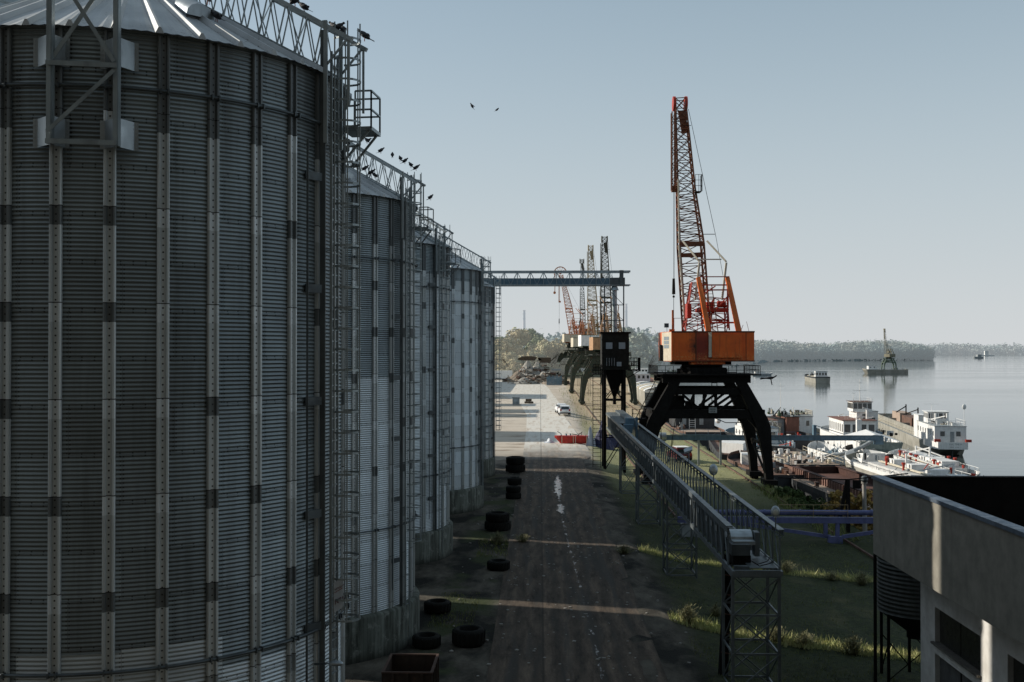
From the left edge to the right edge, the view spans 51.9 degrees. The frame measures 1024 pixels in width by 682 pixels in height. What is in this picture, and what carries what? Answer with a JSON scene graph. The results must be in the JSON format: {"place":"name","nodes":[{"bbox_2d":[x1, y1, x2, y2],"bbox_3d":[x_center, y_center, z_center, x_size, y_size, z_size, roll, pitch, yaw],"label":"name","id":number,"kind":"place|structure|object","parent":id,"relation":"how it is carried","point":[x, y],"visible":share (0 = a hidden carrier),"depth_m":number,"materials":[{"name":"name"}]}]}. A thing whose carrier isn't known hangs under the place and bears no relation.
{"place":"outdoors","nodes":[
{"label":"outdoors","id":0,"kind":"place"},
{"bbox_2d":[486,380,667,681],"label":"road","id":1,"kind":"structure","parent":0,"point":[540,615],"depth_m":66.15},
{"bbox_2d":[495,371,511,379],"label":"site trailer","id":2,"kind":"object","parent":1,"relation":"on","point":[504,375],"visible":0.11,"depth_m":528.67,"materials":[{"name":"white paint"}]},
{"bbox_2d":[511,377,540,383],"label":"rubble heap","id":3,"kind":"object","parent":1,"relation":"on","point":[524,380],"visible":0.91,"depth_m":468.53,"materials":[{"name":"stone"}]},
{"bbox_2d":[526,375,546,382],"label":"rubble heap","id":4,"kind":"object","parent":1,"relation":"on","point":[539,378],"visible":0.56,"depth_m":487.00,"materials":[{"name":"stone"}]},
{"bbox_2d":[558,405,570,415],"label":"parked car","id":5,"kind":"object","parent":1,"relation":"on","point":[563,409],"visible":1,"depth_m":236.85,"materials":[{"name":"white metal"}]},
{"bbox_2d":[555,431,587,443],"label":"barrier","id":6,"kind":"object","parent":1,"relation":"on","point":[573,439],"visible":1,"depth_m":165.94,"materials":[{"name":"red plastic"}]},
{"bbox_2d":[198,0,1023,348],"label":"sky","id":7,"kind":"structure","parent":0,"point":[862,161],"materials":[{"name":"blue"}]},
{"bbox_2d":[592,332,640,472],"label":"cabin tower","id":8,"kind":"structure","parent":0,"point":[615,361],"depth_m":133.84,"materials":[{"name":"black metal"}]},
{"bbox_2d":[484,270,629,331],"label":"conveyor bridge","id":9,"kind":"structure","parent":8,"relation":"on","point":[614,283],"depth_m":135.18,"materials":[{"name":"metal"}]},
{"bbox_2d":[345,359,920,681],"bbox_3d":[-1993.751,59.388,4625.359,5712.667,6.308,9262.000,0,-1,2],"label":"ground","id":10,"kind":"structure","parent":0,"point":[437,579],"depth_m":69.09,"materials":[{"name":"plant"}]},
{"bbox_2d":[0,0,380,681],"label":"grain silo","id":11,"kind":"object","parent":10,"relation":"on","point":[174,430],"visible":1,"depth_m":25.06,"materials":[{"name":"metal"}]},
{"bbox_2d":[345,142,433,664],"bbox_3d":[-10.772,2.096,54.730,13.509,27.493,12.700,0,-1,2],"label":"grain silo","id":12,"kind":"object","parent":10,"relation":"on","point":[387,623],"visible":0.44,"depth_m":51.32,"materials":[{"name":"metal"}]},
{"bbox_2d":[381,653,438,681],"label":"waste container","id":13,"kind":"object","parent":10,"relation":"on","point":[409,667],"visible":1,"depth_m":45.34,"materials":[{"name":"metal"}]},
{"bbox_2d":[412,632,440,649],"bbox_3d":[-4.255,14.928,52.462,1.424,0.591,1.465,0,-1,2],"label":"tractor tyre","id":14,"kind":"object","parent":10,"relation":"on","point":[426,640],"visible":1,"depth_m":51.97,"materials":[{"name":"rubber"}]},
{"bbox_2d":[424,598,450,613],"bbox_3d":[-4.198,14.970,59.402,1.521,0.631,1.565,0,-1,2],"label":"tractor tyre","id":15,"kind":"object","parent":10,"relation":"on","point":[437,606],"visible":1,"depth_m":58.89,"materials":[{"name":"rubber"}]},
{"bbox_2d":[415,211,460,564],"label":"grain silo","id":16,"kind":"object","parent":10,"relation":"on","point":[435,524],"visible":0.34,"depth_m":73.90,"materials":[{"name":"metal"}]},
{"bbox_2d":[422,223,490,514],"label":"grain silo","id":17,"kind":"object","parent":10,"relation":"on","point":[467,379],"visible":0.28,"depth_m":96.49,"materials":[{"name":"metal"}]},
{"bbox_2d":[452,625,485,647],"bbox_3d":[-2.174,14.812,52.808,1.677,0.828,1.725,0,-1,2],"label":"tractor tyre","id":18,"kind":"object","parent":10,"relation":"on","point":[468,636],"visible":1,"depth_m":52.20,"materials":[{"name":"rubber"}]},
{"bbox_2d":[450,251,500,477],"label":"grain silo","id":19,"kind":"object","parent":10,"relation":"on","point":[489,337],"visible":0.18,"depth_m":123.76,"materials":[{"name":"metal"}]},
{"bbox_2d":[488,531,507,543],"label":"weed clump","id":20,"kind":"object","parent":10,"relation":"on","point":[498,538],"visible":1,"depth_m":80.11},
{"bbox_2d":[485,521,510,531],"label":"tractor tyre","id":21,"kind":"object","parent":10,"relation":"on","point":[498,527],"visible":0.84,"depth_m":85.70,"materials":[{"name":"rubber"}]},
{"bbox_2d":[486,511,509,522],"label":"tractor tyre","id":22,"kind":"object","parent":21,"relation":"on","point":[497,516],"visible":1,"depth_m":85.75,"materials":[{"name":"rubber"}]},
{"bbox_2d":[487,559,509,570],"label":"tractor tyre","id":23,"kind":"object","parent":10,"relation":"on","point":[498,564],"visible":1,"depth_m":70.22,"materials":[{"name":"rubber"}]},
{"bbox_2d":[497,351,520,374],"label":"autumn tree","id":24,"kind":"object","parent":10,"relation":"on","point":[511,362],"visible":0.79,"depth_m":557.69,"materials":[{"name":"beige plant"}]},
{"bbox_2d":[495,336,525,370],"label":"autumn tree","id":25,"kind":"object","parent":10,"relation":"on","point":[507,343],"visible":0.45,"depth_m":596.96,"materials":[{"name":"beige plant"}]},
{"bbox_2d":[506,492,520,498],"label":"tractor tyre","id":26,"kind":"object","parent":10,"relation":"on","point":[513,495],"visible":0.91,"depth_m":103.98,"materials":[{"name":"rubber"}]},
{"bbox_2d":[506,485,520,492],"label":"tractor tyre","id":27,"kind":"object","parent":26,"relation":"on","point":[513,488],"visible":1,"depth_m":104.06,"materials":[{"name":"rubber"}]},
{"bbox_2d":[502,371,527,381],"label":"rubble heap","id":28,"kind":"object","parent":10,"relation":"on","point":[516,376],"visible":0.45,"depth_m":497.88,"materials":[{"name":"stone"}]},
{"bbox_2d":[508,477,521,484],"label":"tractor tyre","id":29,"kind":"object","parent":10,"relation":"on","point":[514,480],"visible":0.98,"depth_m":115.12,"materials":[{"name":"rubber"}]},
{"bbox_2d":[506,464,524,472],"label":"tractor tyre","id":30,"kind":"object","parent":10,"relation":"on","point":[515,468],"visible":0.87,"depth_m":126.79,"materials":[{"name":"rubber"}]},
{"bbox_2d":[506,456,524,464],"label":"tractor tyre","id":31,"kind":"object","parent":30,"relation":"on","point":[515,460],"visible":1,"depth_m":126.84,"materials":[{"name":"rubber"}]},
{"bbox_2d":[500,327,536,355],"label":"autumn tree","id":32,"kind":"object","parent":10,"relation":"on","point":[524,336],"visible":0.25,"depth_m":624.04,"materials":[{"name":"beige plant"}]},
{"bbox_2d":[519,361,539,376],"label":"rubble heap","id":33,"kind":"object","parent":10,"relation":"on","point":[527,369],"visible":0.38,"depth_m":537.69,"materials":[{"name":"stone"}]},
{"bbox_2d":[517,328,544,350],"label":"green tree","id":34,"kind":"object","parent":10,"relation":"on","point":[532,332],"visible":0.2,"depth_m":644.65,"materials":[{"name":"green plant"}]},
{"bbox_2d":[516,350,546,366],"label":"autumn tree","id":35,"kind":"object","parent":10,"relation":"on","point":[534,353],"visible":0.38,"depth_m":576.30,"materials":[{"name":"beige plant"}]},
{"bbox_2d":[517,356,550,364],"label":"arched shed","id":36,"kind":"structure","parent":10,"relation":"on","point":[540,359],"depth_m":570.85,"materials":[{"name":"metal"}]},
{"bbox_2d":[533,362,549,372],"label":"rubble heap","id":37,"kind":"object","parent":10,"relation":"on","point":[540,369],"visible":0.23,"depth_m":558.61,"materials":[{"name":"stone"}]},
{"bbox_2d":[525,339,569,373],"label":"autumn tree","id":38,"kind":"object","parent":10,"relation":"on","point":[544,346],"visible":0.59,"depth_m":595.49,"materials":[{"name":"beige plant"}]},
{"bbox_2d":[547,376,561,384],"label":"sheet fence","id":39,"kind":"object","parent":10,"relation":"on","point":[550,380],"visible":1,"depth_m":454.51,"materials":[{"name":"metal"}]},
{"bbox_2d":[548,338,577,374],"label":"autumn tree","id":40,"kind":"object","parent":10,"relation":"on","point":[560,341],"visible":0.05,"depth_m":627.55,"materials":[{"name":"beige plant"}]},
{"bbox_2d":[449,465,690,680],"bbox_3d":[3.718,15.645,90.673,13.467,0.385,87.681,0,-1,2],"label":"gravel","id":41,"kind":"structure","parent":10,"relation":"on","point":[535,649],"depth_m":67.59,"materials":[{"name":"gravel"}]},
{"bbox_2d":[553,266,592,376],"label":"harbour crane","id":42,"kind":"object","parent":10,"relation":"on","point":[566,338],"visible":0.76,"depth_m":603.76,"materials":[{"name":"red metal"}]},
{"bbox_2d":[563,259,601,384],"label":"harbour crane","id":43,"kind":"object","parent":10,"relation":"on","point":[574,342],"visible":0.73,"depth_m":456.83,"materials":[{"name":"orange metal"}]},
{"bbox_2d":[586,426,595,446],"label":"tarpaulin","id":44,"kind":"object","parent":10,"relation":"on","point":[590,441],"visible":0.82,"depth_m":165.60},
{"bbox_2d":[566,245,620,393],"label":"harbour crane","id":45,"kind":"object","parent":10,"relation":"on","point":[583,340],"visible":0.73,"depth_m":373.58,"materials":[{"name":"metal"}]},
{"bbox_2d":[595,421,613,449],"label":"tarpaulin","id":46,"kind":"object","parent":10,"relation":"on","point":[609,445],"visible":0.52,"depth_m":166.16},
{"bbox_2d":[576,236,638,404],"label":"harbour crane","id":47,"kind":"object","parent":10,"relation":"on","point":[588,371],"visible":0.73,"depth_m":301.58,"materials":[{"name":"orange metal"}]},
{"bbox_2d":[561,375,675,516],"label":"crane rail","id":48,"kind":"object","parent":10,"relation":"on","point":[669,508],"visible":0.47,"depth_m":123.77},
{"bbox_2d":[612,544,634,553],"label":"weed clump","id":49,"kind":"object","parent":10,"relation":"on","point":[622,550],"visible":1,"depth_m":76.54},
{"bbox_2d":[619,444,639,494],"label":"lattice tower","id":50,"kind":"structure","parent":10,"relation":"on","point":[620,469],"depth_m":111.58,"materials":[{"name":"metal"}]},
{"bbox_2d":[622,327,648,367],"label":"hazy tree","id":51,"kind":"object","parent":10,"relation":"on","point":[634,340],"visible":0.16,"depth_m":652.70,"materials":[{"name":"green plant"}]},
{"bbox_2d":[629,345,647,371],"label":"hazy tree","id":52,"kind":"object","parent":10,"relation":"on","point":[634,349],"visible":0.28,"depth_m":616.02,"materials":[{"name":"green plant"}]},
{"bbox_2d":[629,332,650,351],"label":"hazy tree","id":53,"kind":"object","parent":10,"relation":"on","point":[644,339],"visible":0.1,"depth_m":695.36,"materials":[{"name":"green plant"}]},
{"bbox_2d":[635,463,660,525],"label":"lattice tower","id":54,"kind":"structure","parent":10,"relation":"on","point":[637,497],"depth_m":92.12,"materials":[{"name":"metal"}]},
{"bbox_2d":[536,324,764,372],"bbox_3d":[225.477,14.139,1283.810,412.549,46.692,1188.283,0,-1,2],"label":"riverside woods","id":55,"kind":"object","parent":10,"relation":"on","point":[758,354],"visible":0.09,"depth_m":781.55,"materials":[{"name":"green plant"}]},
{"bbox_2d":[643,346,662,371],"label":"hazy tree","id":56,"kind":"object","parent":10,"relation":"on","point":[652,351],"visible":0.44,"depth_m":685.65,"materials":[{"name":"green plant"}]},
{"bbox_2d":[662,494,696,578],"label":"lattice tower","id":57,"kind":"structure","parent":10,"relation":"on","point":[666,543],"depth_m":71.61,"materials":[{"name":"metal"}]},
{"bbox_2d":[667,446,691,461],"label":"parked car","id":58,"kind":"object","parent":10,"relation":"on","point":[679,449],"visible":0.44,"depth_m":151.75,"materials":[{"name":"white metal"}]},
{"bbox_2d":[677,601,699,623],"bbox_3d":[9.760,15.025,58.159,1.545,1.255,1.391,0,-1,2],"label":"weed clump","id":59,"kind":"object","parent":10,"relation":"on","point":[686,614],"visible":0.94,"depth_m":58.11,"materials":[{"name":"plant"}]},
{"bbox_2d":[632,96,777,487],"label":"harbour crane","id":60,"kind":"object","parent":10,"relation":"on","point":[706,355],"visible":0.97,"depth_m":125.61,"materials":[{"name":"orange metal"}]},
{"bbox_2d":[707,603,720,616],"bbox_3d":[11.989,15.676,61.621,1.251,0.889,1.203,0,-1,2],"label":"weed clump","id":61,"kind":"object","parent":10,"relation":"on","point":[715,611],"visible":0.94,"depth_m":61.44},
{"bbox_2d":[718,553,734,674],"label":"lattice tower","id":62,"kind":"structure","parent":10,"relation":"on","point":[727,582],"depth_m":48.96,"materials":[{"name":"metal"}]},
{"bbox_2d":[590,379,872,557],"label":"crane rail","id":63,"kind":"object","parent":10,"relation":"on","point":[859,548],"visible":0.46,"depth_m":126.05,"materials":[{"name":"metal"}]},
{"bbox_2d":[722,564,780,681],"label":"lattice tower","id":64,"kind":"structure","parent":10,"relation":"on","point":[733,639],"depth_m":46.90,"materials":[{"name":"metal"}]},
{"bbox_2d":[606,410,783,576],"bbox_3d":[11.949,9.122,89.885,2.380,3.215,87.500,0,-1,2],"label":"belt conveyor","id":65,"kind":"object","parent":64,"relation":"on","point":[740,547],"visible":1,"depth_m":58.91,"materials":[{"name":"metal"}]},
{"bbox_2d":[659,425,883,464],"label":"loading conveyor","id":66,"kind":"object","parent":10,"relation":"on","point":[877,439],"visible":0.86,"depth_m":148.50,"materials":[{"name":"metal"}]},
{"bbox_2d":[677,504,872,543],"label":"pipeline","id":67,"kind":"object","parent":10,"relation":"on","point":[837,538],"visible":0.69,"depth_m":89.03,"materials":[{"name":"blue paint"}]},
{"bbox_2d":[762,626,787,641],"bbox_3d":[14.290,15.804,56.996,1.576,1.036,1.556,0,-1,-33],"label":"weed clump","id":68,"kind":"object","parent":10,"relation":"on","point":[774,635],"visible":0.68,"depth_m":56.91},
{"bbox_2d":[637,543,920,663],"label":"dry grass","id":69,"kind":"structure","parent":10,"relation":"on","point":[826,644],"depth_m":57.58,"materials":[{"name":"plant"}]},
{"bbox_2d":[771,486,805,498],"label":"bush","id":70,"kind":"object","parent":10,"relation":"on","point":[798,493],"visible":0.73,"depth_m":116.02,"materials":[{"name":"green plant"}]},
{"bbox_2d":[781,559,796,572],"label":"weed clump","id":71,"kind":"object","parent":10,"relation":"on","point":[786,566],"visible":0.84,"depth_m":75.69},
{"bbox_2d":[791,630,817,646],"bbox_3d":[15.664,15.875,56.490,1.600,0.989,1.670,0,-1,2],"label":"weed clump","id":72,"kind":"object","parent":10,"relation":"on","point":[805,637],"visible":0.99,"depth_m":56.38,"materials":[{"name":"plant"}]},
{"bbox_2d":[786,495,824,507],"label":"bush","id":73,"kind":"object","parent":10,"relation":"on","point":[807,500],"visible":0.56,"depth_m":109.76,"materials":[{"name":"green plant"}]},
{"bbox_2d":[801,504,832,516],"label":"bush","id":74,"kind":"object","parent":10,"relation":"on","point":[810,507],"visible":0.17,"depth_m":102.85,"materials":[{"name":"green plant"}]},
{"bbox_2d":[820,569,841,580],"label":"weed clump","id":75,"kind":"object","parent":10,"relation":"on","point":[832,577],"visible":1,"depth_m":74.12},
{"bbox_2d":[820,489,861,524],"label":"bush","id":76,"kind":"object","parent":10,"relation":"on","point":[833,496],"visible":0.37,"depth_m":99.58,"materials":[{"name":"green plant"}]},
{"bbox_2d":[778,473,907,532],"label":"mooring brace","id":77,"kind":"object","parent":10,"relation":"on","point":[846,490],"visible":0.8,"depth_m":94.00,"materials":[{"name":"black metal"}]},
{"bbox_2d":[754,339,935,361],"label":"wooded headland","id":78,"kind":"structure","parent":10,"relation":"on","point":[868,350],"depth_m":1880.55,"materials":[{"name":"green plant"}]},
{"bbox_2d":[836,630,869,654],"bbox_3d":[17.951,15.839,55.443,1.917,1.335,1.834,0,-1,2],"label":"weed clump","id":79,"kind":"object","parent":10,"relation":"on","point":[851,648],"visible":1,"depth_m":55.23,"materials":[{"name":"plant"}]},
{"bbox_2d":[850,489,872,535],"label":"bush","id":80,"kind":"object","parent":10,"relation":"on","point":[869,502],"visible":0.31,"depth_m":98.59,"materials":[{"name":"green plant"}]},
{"bbox_2d":[852,572,872,584],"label":"weed clump","id":81,"kind":"object","parent":10,"relation":"on","point":[862,579],"visible":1,"depth_m":73.00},
{"bbox_2d":[877,556,920,681],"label":"hopper silo","id":82,"kind":"object","parent":10,"relation":"on","point":[898,597],"visible":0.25,"depth_m":50.28,"materials":[{"name":"metal"}]},
{"bbox_2d":[871,475,1023,681],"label":"harbour building","id":83,"kind":"structure","parent":10,"relation":"on","point":[954,545],"depth_m":41.38,"materials":[{"name":"concrete"}]},
{"bbox_2d":[940,657,971,681],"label":"door","id":84,"kind":"structure","parent":83,"relation":"in","point":[948,673],"depth_m":43.93,"materials":[{"name":"grey metal"}]},
{"bbox_2d":[940,610,979,670],"bbox_3d":[18.243,12.135,42.697,0.035,1.400,4.490,0,-1,2],"label":"window","id":85,"kind":"structure","parent":83,"relation":"in","point":[954,635],"depth_m":42.74,"materials":[{"name":"black glass"}]},
{"bbox_2d":[1014,658,1023,681],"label":"window","id":86,"kind":"structure","parent":83,"relation":"in","point":[1018,666],"depth_m":37.56,"materials":[{"name":"black glass"}]},
{"bbox_2d":[679,355,1023,535],"bbox_3d":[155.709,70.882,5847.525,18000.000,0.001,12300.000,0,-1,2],"label":"river","id":87,"kind":"structure","parent":0,"point":[988,391],"depth_m":445.98,"materials":[{"name":"liquid"}]},
{"bbox_2d":[628,381,657,406],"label":"covered barge","id":88,"kind":"object","parent":87,"relation":"on","point":[643,388],"visible":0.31,"depth_m":332.79,"materials":[{"name":"beige paint"}]},
{"bbox_2d":[635,368,653,381],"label":"passenger ship","id":89,"kind":"object","parent":87,"relation":"on","point":[642,375],"visible":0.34,"depth_m":476.59,"materials":[{"name":"white paint"}]},
{"bbox_2d":[664,419,725,444],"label":"boat","id":90,"kind":"object","parent":87,"relation":"on","point":[697,423],"visible":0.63,"depth_m":215.79,"materials":[{"name":"metal"}]},
{"bbox_2d":[709,432,746,459],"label":"moored barge","id":91,"kind":"object","parent":87,"relation":"on","point":[728,446],"visible":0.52,"depth_m":162.80,"materials":[{"name":"metal"}]},
{"bbox_2d":[724,419,794,447],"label":"harbour tug","id":92,"kind":"object","parent":87,"relation":"on","point":[737,429],"visible":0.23,"depth_m":186.84,"materials":[{"name":"grey paint"}]},
{"bbox_2d":[727,450,803,486],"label":"moored barge","id":93,"kind":"object","parent":87,"relation":"on","point":[738,458],"visible":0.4,"depth_m":144.44,"materials":[{"name":"metal"}]},
{"bbox_2d":[736,383,810,448],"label":"harbour tug","id":94,"kind":"object","parent":87,"relation":"on","point":[786,422],"visible":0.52,"depth_m":202.68,"materials":[{"name":"metal"}]},
{"bbox_2d":[788,409,819,441],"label":"white cabin boat","id":95,"kind":"object","parent":87,"relation":"on","point":[805,421],"visible":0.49,"depth_m":208.41,"materials":[{"name":"grey paint"}]},
{"bbox_2d":[757,441,872,466],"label":"deck barge","id":96,"kind":"object","parent":87,"relation":"on","point":[791,456],"visible":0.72,"depth_m":155.80,"materials":[{"name":"metal"}]},
{"bbox_2d":[805,371,829,382],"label":"river barge","id":97,"kind":"object","parent":87,"relation":"on","point":[819,377],"visible":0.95,"depth_m":590.37,"materials":[{"name":"white paint"}]},
{"bbox_2d":[773,466,872,524],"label":"open barge","id":98,"kind":"object","parent":87,"relation":"on","point":[815,489],"visible":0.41,"depth_m":129.04,"materials":[{"name":"metal"}]},
{"bbox_2d":[808,441,846,464],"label":"white launch","id":99,"kind":"object","parent":87,"relation":"on","point":[825,448],"visible":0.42,"depth_m":171.56,"materials":[{"name":"paint"}]},
{"bbox_2d":[820,384,898,451],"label":"pusher tug","id":100,"kind":"object","parent":87,"relation":"on","point":[863,415],"visible":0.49,"depth_m":185.50,"materials":[{"name":"white paint"}]},
{"bbox_2d":[861,475,867,531],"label":"mooring post","id":101,"kind":"object","parent":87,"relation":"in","point":[864,498],"visible":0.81,"depth_m":95.89,"materials":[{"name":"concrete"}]},
{"bbox_2d":[842,429,902,452],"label":"work boat","id":102,"kind":"object","parent":87,"relation":"on","point":[886,447],"visible":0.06,"depth_m":162.03,"materials":[{"name":"grey paint"}]},
{"bbox_2d":[862,366,907,373],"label":"pontoon barge","id":103,"kind":"object","parent":87,"relation":"on","point":[871,370],"visible":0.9,"depth_m":831.23,"materials":[{"name":"grey paint"}]},
{"bbox_2d":[881,329,896,368],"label":"floating crane","id":104,"kind":"object","parent":103,"relation":"on","point":[888,355],"visible":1,"depth_m":834.04,"materials":[{"name":"black metal"}]},
{"bbox_2d":[845,449,983,475],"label":"tank barge","id":105,"kind":"object","parent":87,"relation":"on","point":[869,462],"visible":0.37,"depth_m":139.32,"materials":[{"name":"white paint"}]},
{"bbox_2d":[878,404,971,457],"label":"cargo ship","id":106,"kind":"object","parent":87,"relation":"on","point":[938,432],"visible":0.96,"depth_m":188.54,"materials":[{"name":"grey paint"}]},
{"bbox_2d":[888,446,979,475],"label":"tank barge","id":107,"kind":"object","parent":87,"relation":"on","point":[941,460],"visible":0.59,"depth_m":142.35,"materials":[{"name":"white paint"}]},
{"bbox_3d":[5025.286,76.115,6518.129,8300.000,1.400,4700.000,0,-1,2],"label":"far shore","id":108,"kind":"structure","parent":0,"visible":0},
{"bbox_2d":[806,342,1023,354],"bbox_3d":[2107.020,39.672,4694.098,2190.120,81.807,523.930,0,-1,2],"label":"wooded bank","id":109,"kind":"structure","parent":108,"relation":"on","point":[963,349],"depth_m":4659.19,"materials":[{"name":"green plant"}]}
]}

